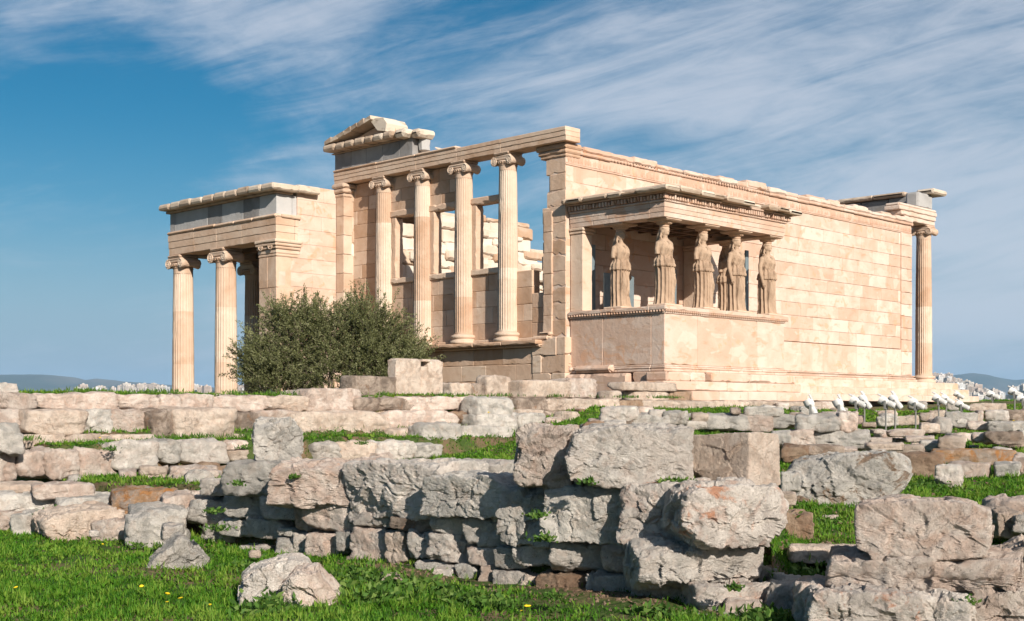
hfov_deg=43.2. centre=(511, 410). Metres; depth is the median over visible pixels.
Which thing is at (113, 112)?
sky
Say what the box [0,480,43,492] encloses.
limestone block
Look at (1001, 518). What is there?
limestone block
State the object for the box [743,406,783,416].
limestone block
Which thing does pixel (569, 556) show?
limestone block
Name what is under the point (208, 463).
field stone
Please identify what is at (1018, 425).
limestone block
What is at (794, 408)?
field stone
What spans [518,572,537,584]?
limestone block
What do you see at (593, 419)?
limestone block
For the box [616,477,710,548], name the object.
limestone block
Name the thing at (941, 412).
limestone block
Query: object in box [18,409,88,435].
limestone block
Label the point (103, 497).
limestone block
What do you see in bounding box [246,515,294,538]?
limestone block
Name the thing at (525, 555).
limestone block
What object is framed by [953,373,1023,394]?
mountains
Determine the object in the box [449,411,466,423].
limestone block
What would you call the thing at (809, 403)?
floodlight
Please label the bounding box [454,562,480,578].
limestone block
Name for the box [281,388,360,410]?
limestone block
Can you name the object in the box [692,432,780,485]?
marble block
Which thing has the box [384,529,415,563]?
limestone block
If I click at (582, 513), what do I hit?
limestone block
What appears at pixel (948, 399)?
floodlight
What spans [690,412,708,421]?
limestone block
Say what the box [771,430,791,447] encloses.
limestone block
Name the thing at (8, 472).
limestone block
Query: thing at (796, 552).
limestone block
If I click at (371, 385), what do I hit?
limestone block
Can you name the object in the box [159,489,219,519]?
limestone block
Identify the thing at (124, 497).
limestone block
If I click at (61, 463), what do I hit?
limestone block
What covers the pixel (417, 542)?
limestone block
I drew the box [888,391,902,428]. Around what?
floodlight
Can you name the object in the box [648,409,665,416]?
limestone block
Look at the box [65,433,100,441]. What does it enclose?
limestone block
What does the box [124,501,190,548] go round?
limestone block
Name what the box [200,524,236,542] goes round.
limestone block
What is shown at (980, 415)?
limestone block
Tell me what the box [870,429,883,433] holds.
limestone block
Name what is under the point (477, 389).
limestone block
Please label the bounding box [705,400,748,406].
limestone block
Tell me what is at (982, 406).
limestone block
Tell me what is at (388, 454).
limestone block
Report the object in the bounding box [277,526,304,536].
limestone block
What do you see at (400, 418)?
limestone block
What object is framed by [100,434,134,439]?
limestone block
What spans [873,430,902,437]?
field stone
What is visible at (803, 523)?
limestone block
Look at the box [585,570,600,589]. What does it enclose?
limestone block
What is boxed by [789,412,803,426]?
limestone block
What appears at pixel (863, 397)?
floodlight
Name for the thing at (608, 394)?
limestone block
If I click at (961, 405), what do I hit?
floodlight
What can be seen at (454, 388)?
limestone block
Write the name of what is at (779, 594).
limestone block
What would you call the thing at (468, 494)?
limestone block
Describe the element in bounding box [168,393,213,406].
limestone block
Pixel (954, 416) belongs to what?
limestone block
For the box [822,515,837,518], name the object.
limestone block
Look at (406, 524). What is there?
limestone block
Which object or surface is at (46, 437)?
limestone block
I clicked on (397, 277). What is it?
window
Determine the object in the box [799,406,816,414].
limestone block
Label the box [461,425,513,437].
limestone block
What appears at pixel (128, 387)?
apartment block
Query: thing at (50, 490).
limestone block
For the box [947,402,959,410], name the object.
limestone block
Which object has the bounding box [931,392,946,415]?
floodlight
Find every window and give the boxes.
[390,208,413,283]
[429,202,454,279]
[470,194,498,275]
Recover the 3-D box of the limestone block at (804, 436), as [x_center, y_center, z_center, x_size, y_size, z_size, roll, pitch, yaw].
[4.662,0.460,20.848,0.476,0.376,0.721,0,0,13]
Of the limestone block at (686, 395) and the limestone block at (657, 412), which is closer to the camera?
the limestone block at (657, 412)
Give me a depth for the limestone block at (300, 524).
14.48 m
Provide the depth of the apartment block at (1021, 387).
3099.90 m
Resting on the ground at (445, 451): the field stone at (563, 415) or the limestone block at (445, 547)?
the field stone at (563, 415)
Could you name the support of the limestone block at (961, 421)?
on the limestone block at (954, 416)
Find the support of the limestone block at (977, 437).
on the ground at (445, 451)
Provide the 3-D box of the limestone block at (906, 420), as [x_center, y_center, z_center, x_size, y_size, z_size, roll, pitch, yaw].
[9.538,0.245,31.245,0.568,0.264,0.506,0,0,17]
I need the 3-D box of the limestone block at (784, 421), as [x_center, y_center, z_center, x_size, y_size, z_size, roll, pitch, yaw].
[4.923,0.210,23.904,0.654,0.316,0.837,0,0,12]
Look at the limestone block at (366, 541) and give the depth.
13.69 m
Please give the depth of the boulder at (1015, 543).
10.69 m
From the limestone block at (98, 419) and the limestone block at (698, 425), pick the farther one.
the limestone block at (698, 425)
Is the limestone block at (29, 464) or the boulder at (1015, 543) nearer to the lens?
the boulder at (1015, 543)
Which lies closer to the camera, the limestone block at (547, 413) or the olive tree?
the limestone block at (547, 413)
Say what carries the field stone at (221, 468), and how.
on the ground at (445, 451)
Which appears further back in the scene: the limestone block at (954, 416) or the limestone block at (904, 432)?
the limestone block at (954, 416)
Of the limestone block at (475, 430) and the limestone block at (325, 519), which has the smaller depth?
the limestone block at (325, 519)
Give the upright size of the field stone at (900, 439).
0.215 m
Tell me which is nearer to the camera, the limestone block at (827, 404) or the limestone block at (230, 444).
the limestone block at (230, 444)
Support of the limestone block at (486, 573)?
on the ground at (445, 451)
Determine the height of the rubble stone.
0.361 m
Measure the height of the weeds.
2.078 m
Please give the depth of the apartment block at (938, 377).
3147.49 m
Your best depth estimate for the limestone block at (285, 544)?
14.62 m
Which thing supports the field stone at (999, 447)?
on the ground at (445, 451)
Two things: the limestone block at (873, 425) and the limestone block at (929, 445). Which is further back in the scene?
the limestone block at (873, 425)
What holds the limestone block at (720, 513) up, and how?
on the limestone block at (653, 562)
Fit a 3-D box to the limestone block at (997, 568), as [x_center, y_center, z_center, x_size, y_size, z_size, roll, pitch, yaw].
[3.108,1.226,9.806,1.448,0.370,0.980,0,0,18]
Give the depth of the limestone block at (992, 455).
19.51 m
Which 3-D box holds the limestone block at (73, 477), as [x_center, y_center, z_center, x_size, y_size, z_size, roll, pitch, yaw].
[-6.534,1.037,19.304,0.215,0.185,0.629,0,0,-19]
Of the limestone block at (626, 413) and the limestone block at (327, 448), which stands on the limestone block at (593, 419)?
the limestone block at (626, 413)
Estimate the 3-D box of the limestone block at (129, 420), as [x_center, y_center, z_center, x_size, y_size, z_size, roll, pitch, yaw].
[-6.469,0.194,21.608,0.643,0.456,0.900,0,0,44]
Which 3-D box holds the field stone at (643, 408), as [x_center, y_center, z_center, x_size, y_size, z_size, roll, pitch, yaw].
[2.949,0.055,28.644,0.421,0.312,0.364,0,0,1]
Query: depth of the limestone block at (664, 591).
10.92 m
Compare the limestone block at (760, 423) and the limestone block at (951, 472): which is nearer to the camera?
the limestone block at (951, 472)
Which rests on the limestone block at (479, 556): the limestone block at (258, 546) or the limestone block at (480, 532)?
the limestone block at (480, 532)
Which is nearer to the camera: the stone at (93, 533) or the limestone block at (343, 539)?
the stone at (93, 533)
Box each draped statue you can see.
[604,222,637,308]
[647,217,681,305]
[686,224,719,309]
[711,239,741,310]
[720,230,752,312]
[751,235,782,315]
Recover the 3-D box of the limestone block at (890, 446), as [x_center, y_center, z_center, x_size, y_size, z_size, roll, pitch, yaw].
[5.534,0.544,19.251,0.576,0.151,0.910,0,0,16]
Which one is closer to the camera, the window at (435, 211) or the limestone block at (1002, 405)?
the limestone block at (1002, 405)
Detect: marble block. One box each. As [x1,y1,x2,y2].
[388,358,442,395]
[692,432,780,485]
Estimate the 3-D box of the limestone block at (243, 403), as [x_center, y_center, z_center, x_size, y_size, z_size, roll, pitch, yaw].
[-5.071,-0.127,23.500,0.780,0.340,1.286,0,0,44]
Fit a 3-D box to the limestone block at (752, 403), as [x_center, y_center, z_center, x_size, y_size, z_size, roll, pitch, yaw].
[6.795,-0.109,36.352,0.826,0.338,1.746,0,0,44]
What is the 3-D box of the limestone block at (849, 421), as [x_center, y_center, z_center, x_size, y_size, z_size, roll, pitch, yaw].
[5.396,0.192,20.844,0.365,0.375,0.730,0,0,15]
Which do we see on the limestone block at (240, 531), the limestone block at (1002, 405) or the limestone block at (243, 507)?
the limestone block at (243, 507)
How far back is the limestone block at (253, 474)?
14.89 m
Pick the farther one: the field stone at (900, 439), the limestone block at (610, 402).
the limestone block at (610, 402)
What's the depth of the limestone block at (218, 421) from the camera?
21.97 m
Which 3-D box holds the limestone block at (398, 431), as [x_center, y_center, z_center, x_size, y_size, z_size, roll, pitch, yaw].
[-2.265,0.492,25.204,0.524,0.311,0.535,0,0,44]
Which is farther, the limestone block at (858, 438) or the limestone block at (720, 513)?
the limestone block at (858, 438)
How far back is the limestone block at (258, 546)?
15.09 m
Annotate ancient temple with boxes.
[159,115,978,405]
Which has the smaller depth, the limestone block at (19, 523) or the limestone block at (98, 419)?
the limestone block at (19, 523)
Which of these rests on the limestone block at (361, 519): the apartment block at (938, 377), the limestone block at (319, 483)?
the limestone block at (319, 483)
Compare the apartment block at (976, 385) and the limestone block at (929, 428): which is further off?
the apartment block at (976, 385)
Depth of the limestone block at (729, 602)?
10.23 m
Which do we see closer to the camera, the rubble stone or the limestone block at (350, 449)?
the rubble stone
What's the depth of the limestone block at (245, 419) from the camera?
23.00 m
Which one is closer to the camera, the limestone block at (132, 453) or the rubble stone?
the rubble stone
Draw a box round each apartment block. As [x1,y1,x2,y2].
[78,383,87,388]
[125,384,132,391]
[136,383,142,389]
[150,383,157,389]
[202,385,210,392]
[936,375,942,381]
[945,372,952,376]
[974,383,982,388]
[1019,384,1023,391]
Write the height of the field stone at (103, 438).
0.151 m
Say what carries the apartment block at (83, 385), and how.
on the ground at (445, 451)
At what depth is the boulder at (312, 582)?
10.52 m
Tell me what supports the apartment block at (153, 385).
on the ground at (445, 451)
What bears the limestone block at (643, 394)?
on the limestone block at (662, 403)
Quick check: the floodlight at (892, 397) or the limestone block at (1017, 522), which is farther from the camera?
the floodlight at (892, 397)
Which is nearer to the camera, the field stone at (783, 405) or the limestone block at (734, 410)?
the limestone block at (734, 410)
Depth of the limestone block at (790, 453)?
18.52 m
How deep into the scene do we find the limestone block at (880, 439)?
22.08 m
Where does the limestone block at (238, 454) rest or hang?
on the ground at (445, 451)
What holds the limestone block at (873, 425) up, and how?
on the ground at (445, 451)
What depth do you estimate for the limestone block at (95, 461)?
19.56 m
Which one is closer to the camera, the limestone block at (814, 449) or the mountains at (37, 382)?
the limestone block at (814, 449)
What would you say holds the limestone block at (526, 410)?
on the ground at (445, 451)
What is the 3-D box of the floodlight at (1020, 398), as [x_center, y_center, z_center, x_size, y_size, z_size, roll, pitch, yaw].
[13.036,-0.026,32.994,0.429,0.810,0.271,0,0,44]
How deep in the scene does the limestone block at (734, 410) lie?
23.53 m
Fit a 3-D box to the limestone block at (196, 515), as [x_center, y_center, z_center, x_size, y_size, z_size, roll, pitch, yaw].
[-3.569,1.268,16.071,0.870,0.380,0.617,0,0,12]
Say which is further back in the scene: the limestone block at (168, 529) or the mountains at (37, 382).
the mountains at (37, 382)
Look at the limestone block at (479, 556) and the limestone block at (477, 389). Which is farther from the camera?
the limestone block at (477, 389)
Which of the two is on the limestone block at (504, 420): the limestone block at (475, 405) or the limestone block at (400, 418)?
the limestone block at (475, 405)
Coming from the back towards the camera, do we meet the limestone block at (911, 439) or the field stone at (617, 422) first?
the limestone block at (911, 439)
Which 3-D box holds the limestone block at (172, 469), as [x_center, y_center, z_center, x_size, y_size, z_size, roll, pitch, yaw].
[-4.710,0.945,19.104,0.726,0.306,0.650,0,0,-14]
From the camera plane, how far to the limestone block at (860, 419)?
29.01 m
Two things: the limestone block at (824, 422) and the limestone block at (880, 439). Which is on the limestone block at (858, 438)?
the limestone block at (824, 422)
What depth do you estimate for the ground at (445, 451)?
12.81 m
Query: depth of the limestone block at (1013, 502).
13.01 m
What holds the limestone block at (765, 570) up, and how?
on the ground at (445, 451)
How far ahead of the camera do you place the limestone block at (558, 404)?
30.18 m
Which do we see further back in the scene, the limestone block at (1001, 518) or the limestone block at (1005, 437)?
the limestone block at (1005, 437)
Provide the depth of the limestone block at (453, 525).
12.82 m
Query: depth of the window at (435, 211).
41.60 m
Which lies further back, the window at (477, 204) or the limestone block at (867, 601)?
the window at (477, 204)
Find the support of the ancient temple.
on the ground at (445, 451)
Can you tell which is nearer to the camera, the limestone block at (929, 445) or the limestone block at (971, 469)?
the limestone block at (971, 469)
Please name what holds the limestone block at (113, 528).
on the ground at (445, 451)
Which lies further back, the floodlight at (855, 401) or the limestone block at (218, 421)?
the floodlight at (855, 401)
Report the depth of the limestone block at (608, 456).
11.16 m
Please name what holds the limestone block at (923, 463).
on the ground at (445, 451)
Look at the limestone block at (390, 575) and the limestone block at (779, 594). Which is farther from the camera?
the limestone block at (390, 575)
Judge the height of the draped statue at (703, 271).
2.416 m
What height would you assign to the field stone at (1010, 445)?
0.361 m
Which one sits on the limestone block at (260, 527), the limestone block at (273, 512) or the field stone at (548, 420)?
the limestone block at (273, 512)
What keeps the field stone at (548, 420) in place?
on the ground at (445, 451)
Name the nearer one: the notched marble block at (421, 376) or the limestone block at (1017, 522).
the limestone block at (1017, 522)
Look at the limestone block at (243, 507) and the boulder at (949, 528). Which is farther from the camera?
the limestone block at (243, 507)
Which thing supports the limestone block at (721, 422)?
on the ground at (445, 451)
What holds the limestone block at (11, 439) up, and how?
on the limestone block at (8, 472)
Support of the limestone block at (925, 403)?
on the ground at (445, 451)
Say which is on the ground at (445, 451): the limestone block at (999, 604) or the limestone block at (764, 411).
the limestone block at (999, 604)
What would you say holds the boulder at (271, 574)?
on the ground at (445, 451)
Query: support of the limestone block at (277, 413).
on the ground at (445, 451)
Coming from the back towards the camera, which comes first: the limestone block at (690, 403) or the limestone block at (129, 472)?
the limestone block at (690, 403)
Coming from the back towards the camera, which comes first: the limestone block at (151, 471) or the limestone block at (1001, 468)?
the limestone block at (151, 471)
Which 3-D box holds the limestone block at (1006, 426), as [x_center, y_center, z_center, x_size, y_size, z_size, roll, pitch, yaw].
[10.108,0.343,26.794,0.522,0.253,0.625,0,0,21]
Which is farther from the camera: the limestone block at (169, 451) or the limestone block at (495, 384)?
the limestone block at (495, 384)
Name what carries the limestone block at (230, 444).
on the limestone block at (238, 454)
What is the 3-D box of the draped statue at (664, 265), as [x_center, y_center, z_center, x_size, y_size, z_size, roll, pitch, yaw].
[4.218,-4.068,35.792,0.696,2.416,0.757,0,0,44]
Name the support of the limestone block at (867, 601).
on the ground at (445, 451)
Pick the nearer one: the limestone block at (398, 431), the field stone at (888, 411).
the limestone block at (398, 431)
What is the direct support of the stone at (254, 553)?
on the ground at (445, 451)
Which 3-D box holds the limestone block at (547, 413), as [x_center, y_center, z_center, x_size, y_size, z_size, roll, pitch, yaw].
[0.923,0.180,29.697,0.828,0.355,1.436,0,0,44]
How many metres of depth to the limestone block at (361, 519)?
13.70 m
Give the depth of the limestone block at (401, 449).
23.76 m
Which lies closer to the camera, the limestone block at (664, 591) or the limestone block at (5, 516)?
the limestone block at (664, 591)
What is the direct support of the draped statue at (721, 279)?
on the ancient temple
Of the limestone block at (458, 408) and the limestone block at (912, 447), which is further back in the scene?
the limestone block at (458, 408)
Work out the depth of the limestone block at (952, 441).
21.03 m
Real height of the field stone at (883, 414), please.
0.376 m
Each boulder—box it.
[146,532,209,568]
[237,552,311,604]
[279,562,340,607]
[786,449,912,506]
[854,494,994,561]
[991,533,1023,577]
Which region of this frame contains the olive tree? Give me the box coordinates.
[218,280,446,393]
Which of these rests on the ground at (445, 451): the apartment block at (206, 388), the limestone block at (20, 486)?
the apartment block at (206, 388)
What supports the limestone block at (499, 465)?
on the ground at (445, 451)
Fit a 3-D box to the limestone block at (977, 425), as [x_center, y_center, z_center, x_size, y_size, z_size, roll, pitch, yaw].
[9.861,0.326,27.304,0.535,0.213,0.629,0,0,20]
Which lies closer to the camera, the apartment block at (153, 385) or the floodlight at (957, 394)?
the floodlight at (957, 394)
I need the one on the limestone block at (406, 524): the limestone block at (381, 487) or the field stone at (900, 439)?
the limestone block at (381, 487)
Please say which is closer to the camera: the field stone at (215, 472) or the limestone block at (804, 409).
the field stone at (215, 472)
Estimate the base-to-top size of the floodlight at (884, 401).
0.886 m
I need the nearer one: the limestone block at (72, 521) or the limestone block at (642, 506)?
the limestone block at (642, 506)
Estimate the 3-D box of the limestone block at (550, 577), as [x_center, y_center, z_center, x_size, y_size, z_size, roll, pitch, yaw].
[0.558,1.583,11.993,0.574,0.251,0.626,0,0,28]
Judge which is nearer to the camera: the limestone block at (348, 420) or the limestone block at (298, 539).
the limestone block at (298, 539)
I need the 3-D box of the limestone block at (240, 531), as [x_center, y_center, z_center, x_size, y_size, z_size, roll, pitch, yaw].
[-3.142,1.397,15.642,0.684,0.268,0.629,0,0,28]
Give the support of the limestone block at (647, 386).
on the limestone block at (643, 394)
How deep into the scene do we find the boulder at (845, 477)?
14.34 m
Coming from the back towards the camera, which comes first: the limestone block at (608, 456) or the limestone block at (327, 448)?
the limestone block at (327, 448)
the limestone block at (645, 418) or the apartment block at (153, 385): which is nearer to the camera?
the limestone block at (645, 418)
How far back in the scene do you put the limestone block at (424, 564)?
12.97 m
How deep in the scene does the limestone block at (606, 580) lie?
11.31 m
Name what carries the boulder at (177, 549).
on the ground at (445, 451)
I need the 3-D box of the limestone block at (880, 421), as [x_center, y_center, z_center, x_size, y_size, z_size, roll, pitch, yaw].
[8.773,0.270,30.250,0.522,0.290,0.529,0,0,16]
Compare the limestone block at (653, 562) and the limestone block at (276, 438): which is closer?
the limestone block at (653, 562)
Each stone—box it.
[89,530,98,536]
[97,436,112,441]
[172,469,192,478]
[181,469,213,483]
[195,461,219,465]
[203,468,221,477]
[218,465,225,473]
[248,550,260,557]
[545,417,561,423]
[553,411,580,420]
[582,420,603,425]
[604,419,625,424]
[637,406,653,412]
[775,402,788,409]
[790,406,799,411]
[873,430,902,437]
[877,410,897,415]
[878,413,896,416]
[896,438,905,443]
[945,432,971,440]
[992,446,1012,449]
[997,444,1023,447]
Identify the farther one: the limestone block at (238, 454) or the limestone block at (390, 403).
the limestone block at (390, 403)
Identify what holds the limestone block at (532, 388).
on the limestone block at (558, 404)
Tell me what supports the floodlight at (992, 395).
on the ground at (445, 451)
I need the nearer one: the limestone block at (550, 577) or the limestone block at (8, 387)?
the limestone block at (550, 577)
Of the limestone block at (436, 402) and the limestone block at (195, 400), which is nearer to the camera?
the limestone block at (195, 400)
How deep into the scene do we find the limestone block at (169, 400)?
22.16 m
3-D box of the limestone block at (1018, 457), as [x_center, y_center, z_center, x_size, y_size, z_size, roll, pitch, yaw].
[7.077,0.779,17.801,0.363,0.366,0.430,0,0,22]
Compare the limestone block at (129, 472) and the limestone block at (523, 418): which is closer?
the limestone block at (129, 472)
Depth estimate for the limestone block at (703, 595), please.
10.43 m
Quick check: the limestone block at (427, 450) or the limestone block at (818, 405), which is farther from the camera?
the limestone block at (818, 405)
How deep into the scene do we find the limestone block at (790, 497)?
13.50 m
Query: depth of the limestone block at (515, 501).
12.02 m
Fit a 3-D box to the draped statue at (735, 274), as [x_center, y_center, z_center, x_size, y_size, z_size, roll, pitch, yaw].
[6.626,-4.068,38.261,0.696,2.416,0.764,0,0,44]
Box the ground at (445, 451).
[0,382,1023,620]
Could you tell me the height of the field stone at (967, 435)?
0.292 m
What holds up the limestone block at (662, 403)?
on the ground at (445, 451)
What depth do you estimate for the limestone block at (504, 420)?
26.76 m
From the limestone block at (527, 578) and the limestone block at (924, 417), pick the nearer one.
the limestone block at (527, 578)
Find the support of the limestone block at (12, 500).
on the limestone block at (5, 516)
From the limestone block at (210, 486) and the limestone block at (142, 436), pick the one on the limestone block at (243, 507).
the limestone block at (210, 486)
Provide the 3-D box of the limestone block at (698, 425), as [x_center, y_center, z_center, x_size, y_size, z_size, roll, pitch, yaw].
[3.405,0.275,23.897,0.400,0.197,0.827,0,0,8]
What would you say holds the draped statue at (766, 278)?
on the ancient temple
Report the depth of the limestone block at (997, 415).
30.03 m
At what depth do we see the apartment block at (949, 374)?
3227.72 m
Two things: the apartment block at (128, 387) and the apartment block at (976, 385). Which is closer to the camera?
the apartment block at (128, 387)
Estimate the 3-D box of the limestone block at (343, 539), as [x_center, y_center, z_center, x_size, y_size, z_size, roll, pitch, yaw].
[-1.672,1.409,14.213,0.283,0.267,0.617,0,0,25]
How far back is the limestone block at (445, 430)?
25.04 m
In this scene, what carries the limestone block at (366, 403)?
on the limestone block at (348, 420)
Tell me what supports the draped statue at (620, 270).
on the ancient temple
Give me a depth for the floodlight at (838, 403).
25.93 m
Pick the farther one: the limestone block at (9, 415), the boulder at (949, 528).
the limestone block at (9, 415)
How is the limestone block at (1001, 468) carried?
on the ground at (445, 451)
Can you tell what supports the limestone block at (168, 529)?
on the ground at (445, 451)
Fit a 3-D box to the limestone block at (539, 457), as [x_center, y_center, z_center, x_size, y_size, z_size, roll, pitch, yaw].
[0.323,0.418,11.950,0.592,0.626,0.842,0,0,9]
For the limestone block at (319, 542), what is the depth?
14.20 m
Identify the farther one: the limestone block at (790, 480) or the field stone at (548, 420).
the field stone at (548, 420)
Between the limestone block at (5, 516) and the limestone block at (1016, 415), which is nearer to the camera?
the limestone block at (5, 516)
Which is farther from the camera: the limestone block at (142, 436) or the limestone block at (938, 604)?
the limestone block at (142, 436)
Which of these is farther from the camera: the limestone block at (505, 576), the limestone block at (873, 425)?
the limestone block at (873, 425)
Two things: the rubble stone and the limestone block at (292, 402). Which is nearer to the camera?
the rubble stone
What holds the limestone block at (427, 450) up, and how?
on the ground at (445, 451)
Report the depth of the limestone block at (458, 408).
27.18 m
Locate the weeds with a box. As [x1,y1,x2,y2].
[18,386,981,620]
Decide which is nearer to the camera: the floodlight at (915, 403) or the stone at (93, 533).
the stone at (93, 533)
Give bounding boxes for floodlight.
[803,394,817,413]
[832,394,845,411]
[848,394,866,427]
[858,391,871,421]
[877,394,895,429]
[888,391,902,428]
[908,395,924,428]
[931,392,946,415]
[940,392,954,410]
[953,390,964,399]
[955,399,969,411]
[986,389,1000,402]
[1007,386,1022,409]
[1015,393,1023,408]
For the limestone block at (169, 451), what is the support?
on the ground at (445, 451)
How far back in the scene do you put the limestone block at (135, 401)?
21.73 m
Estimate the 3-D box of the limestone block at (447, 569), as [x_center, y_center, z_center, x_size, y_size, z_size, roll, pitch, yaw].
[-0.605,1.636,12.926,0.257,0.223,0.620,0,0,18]
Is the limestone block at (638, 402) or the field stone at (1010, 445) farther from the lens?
the limestone block at (638, 402)
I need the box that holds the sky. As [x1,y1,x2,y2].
[0,0,1023,386]
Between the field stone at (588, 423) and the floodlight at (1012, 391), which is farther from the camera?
the floodlight at (1012, 391)
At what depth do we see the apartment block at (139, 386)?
3259.67 m
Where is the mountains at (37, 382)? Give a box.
[0,374,214,390]
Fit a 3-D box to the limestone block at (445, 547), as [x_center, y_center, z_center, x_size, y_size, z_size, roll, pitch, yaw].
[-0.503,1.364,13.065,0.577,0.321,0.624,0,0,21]
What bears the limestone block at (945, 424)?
on the ground at (445, 451)
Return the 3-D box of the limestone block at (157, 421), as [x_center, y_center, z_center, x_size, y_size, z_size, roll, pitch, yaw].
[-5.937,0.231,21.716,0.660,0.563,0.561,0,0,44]
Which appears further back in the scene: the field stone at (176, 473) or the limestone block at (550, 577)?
the field stone at (176, 473)
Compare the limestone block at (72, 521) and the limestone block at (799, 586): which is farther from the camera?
the limestone block at (72, 521)
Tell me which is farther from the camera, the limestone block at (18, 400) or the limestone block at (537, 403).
the limestone block at (537, 403)
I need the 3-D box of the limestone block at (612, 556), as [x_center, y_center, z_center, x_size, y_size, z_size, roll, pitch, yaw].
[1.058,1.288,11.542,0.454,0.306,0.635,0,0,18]
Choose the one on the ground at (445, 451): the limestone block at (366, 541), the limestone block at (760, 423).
the limestone block at (760, 423)
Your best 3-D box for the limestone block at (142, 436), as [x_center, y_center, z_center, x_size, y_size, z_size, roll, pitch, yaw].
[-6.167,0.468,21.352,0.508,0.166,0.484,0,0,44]
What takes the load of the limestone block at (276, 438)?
on the limestone block at (253, 474)
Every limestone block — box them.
[0,382,18,392]
[0,391,37,408]
[0,408,23,433]
[0,422,24,456]
[0,453,16,480]
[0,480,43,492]
[0,490,54,510]
[0,510,23,529]
[9,509,39,533]
[15,449,44,478]
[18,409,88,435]
[23,434,65,448]
[30,446,80,480]
[31,480,94,500]
[31,500,125,541]
[33,391,119,409]
[54,491,110,505]
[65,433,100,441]
[66,474,80,480]
[73,446,116,476]
[80,408,112,432]
[91,517,124,540]
[96,439,158,469]
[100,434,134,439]
[109,485,177,513]
[111,408,144,431]
[117,394,159,408]
[118,468,136,476]
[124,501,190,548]
[133,434,155,439]
[139,465,168,477]
[140,407,174,436]
[141,438,181,463]
[156,394,180,406]
[157,405,237,437]
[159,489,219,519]
[160,522,184,540]
[167,464,217,477]
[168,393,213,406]
[176,437,229,463]
[187,497,226,524]
[199,478,224,495]
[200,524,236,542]
[212,394,272,411]
[218,517,253,537]
[219,458,325,496]
[222,439,247,450]
[223,496,261,518]
[227,449,248,461]
[234,411,259,430]
[239,542,275,550]
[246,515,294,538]
[250,409,292,417]
[251,416,303,460]
[259,496,294,520]
[265,395,308,410]
[266,456,390,509]
[274,536,294,553]
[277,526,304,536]
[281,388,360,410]
[289,410,391,432]
[291,531,312,553]
[293,507,318,531]
[301,506,353,531]
[304,529,349,557]
[308,440,341,458]
[335,439,376,459]
[335,531,351,551]
[339,375,396,395]
[342,457,488,520]
[348,511,389,527]
[349,525,392,561]
[352,397,379,411]
[366,395,413,410]
[367,439,416,459]
[369,452,394,458]
[377,409,459,427]
[382,571,401,583]
[384,427,408,436]
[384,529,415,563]
[389,516,431,532]
[394,396,460,409]
[407,421,462,439]
[407,528,431,558]
[413,442,442,457]
[415,558,455,569]
[420,470,516,521]
[426,531,468,562]
[429,516,466,534]
[433,563,457,575]
[443,382,470,395]
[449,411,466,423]
[450,395,472,410]
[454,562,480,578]
[460,396,513,414]
[461,414,517,430]
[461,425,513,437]
[462,458,513,472]
[462,517,510,546]
[467,543,494,565]
[471,383,486,395]
[476,375,510,396]
[478,564,502,580]
[492,568,532,583]
[493,545,530,569]
[495,481,550,548]
[507,397,547,410]
[508,380,570,398]
[512,412,545,427]
[512,544,549,566]
[513,409,543,412]
[513,422,578,490]
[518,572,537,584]
[535,568,588,587]
[539,482,621,545]
[543,410,569,415]
[546,398,599,410]
[548,542,604,571]
[550,378,597,398]
[565,422,693,488]
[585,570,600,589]
[587,418,604,420]
[592,570,630,591]
[597,390,621,399]
[598,398,619,405]
[599,405,638,420]
[600,544,624,572]
[607,382,676,391]
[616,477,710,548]
[619,399,643,405]
[621,391,668,399]
[622,535,763,590]
[631,585,680,599]
[632,399,681,407]
[633,413,669,422]
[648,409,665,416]
[660,477,788,549]
[662,410,688,425]
[667,391,691,399]
[673,400,714,408]
[678,577,770,611]
[686,420,706,429]
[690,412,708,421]
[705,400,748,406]
[705,412,749,431]
[724,597,762,614]
[729,407,741,414]
[740,400,777,406]
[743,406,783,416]
[748,415,773,431]
[755,565,778,582]
[764,572,801,611]
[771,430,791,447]
[773,414,794,429]
[778,401,821,409]
[780,443,808,463]
[780,470,801,491]
[782,491,796,505]
[784,509,813,539]
[787,543,855,563]
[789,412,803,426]
[789,429,814,444]
[791,574,824,620]
[794,412,840,432]
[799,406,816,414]
[801,578,924,620]
[807,444,844,455]
[813,428,870,450]
[816,401,834,408]
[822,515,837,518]
[825,545,1023,592]
[836,410,858,432]
[843,446,857,452]
[858,415,863,423]
[862,422,876,428]
[864,442,903,450]
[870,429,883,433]
[870,437,891,441]
[876,416,898,427]
[886,428,924,437]
[896,444,924,452]
[898,415,918,425]
[902,451,943,477]
[905,435,934,442]
[907,401,927,409]
[912,588,976,620]
[918,422,939,433]
[919,412,934,421]
[919,439,937,451]
[929,409,945,416]
[931,416,952,433]
[931,448,1016,465]
[934,463,963,487]
[936,435,965,448]
[944,411,977,427]
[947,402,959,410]
[949,460,990,477]
[956,419,966,423]
[966,421,986,430]
[969,403,997,411]
[971,432,983,442]
[971,578,1023,620]
[976,410,983,420]
[981,493,1023,511]
[982,431,1023,444]
[984,409,1009,421]
[987,421,1013,431]
[989,505,1022,538]
[993,461,1021,477]
[996,403,1006,409]
[1003,408,1023,420]
[1008,421,1023,430]
[1011,512,1023,534]
[1012,453,1023,474]
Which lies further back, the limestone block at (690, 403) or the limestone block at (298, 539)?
the limestone block at (690, 403)

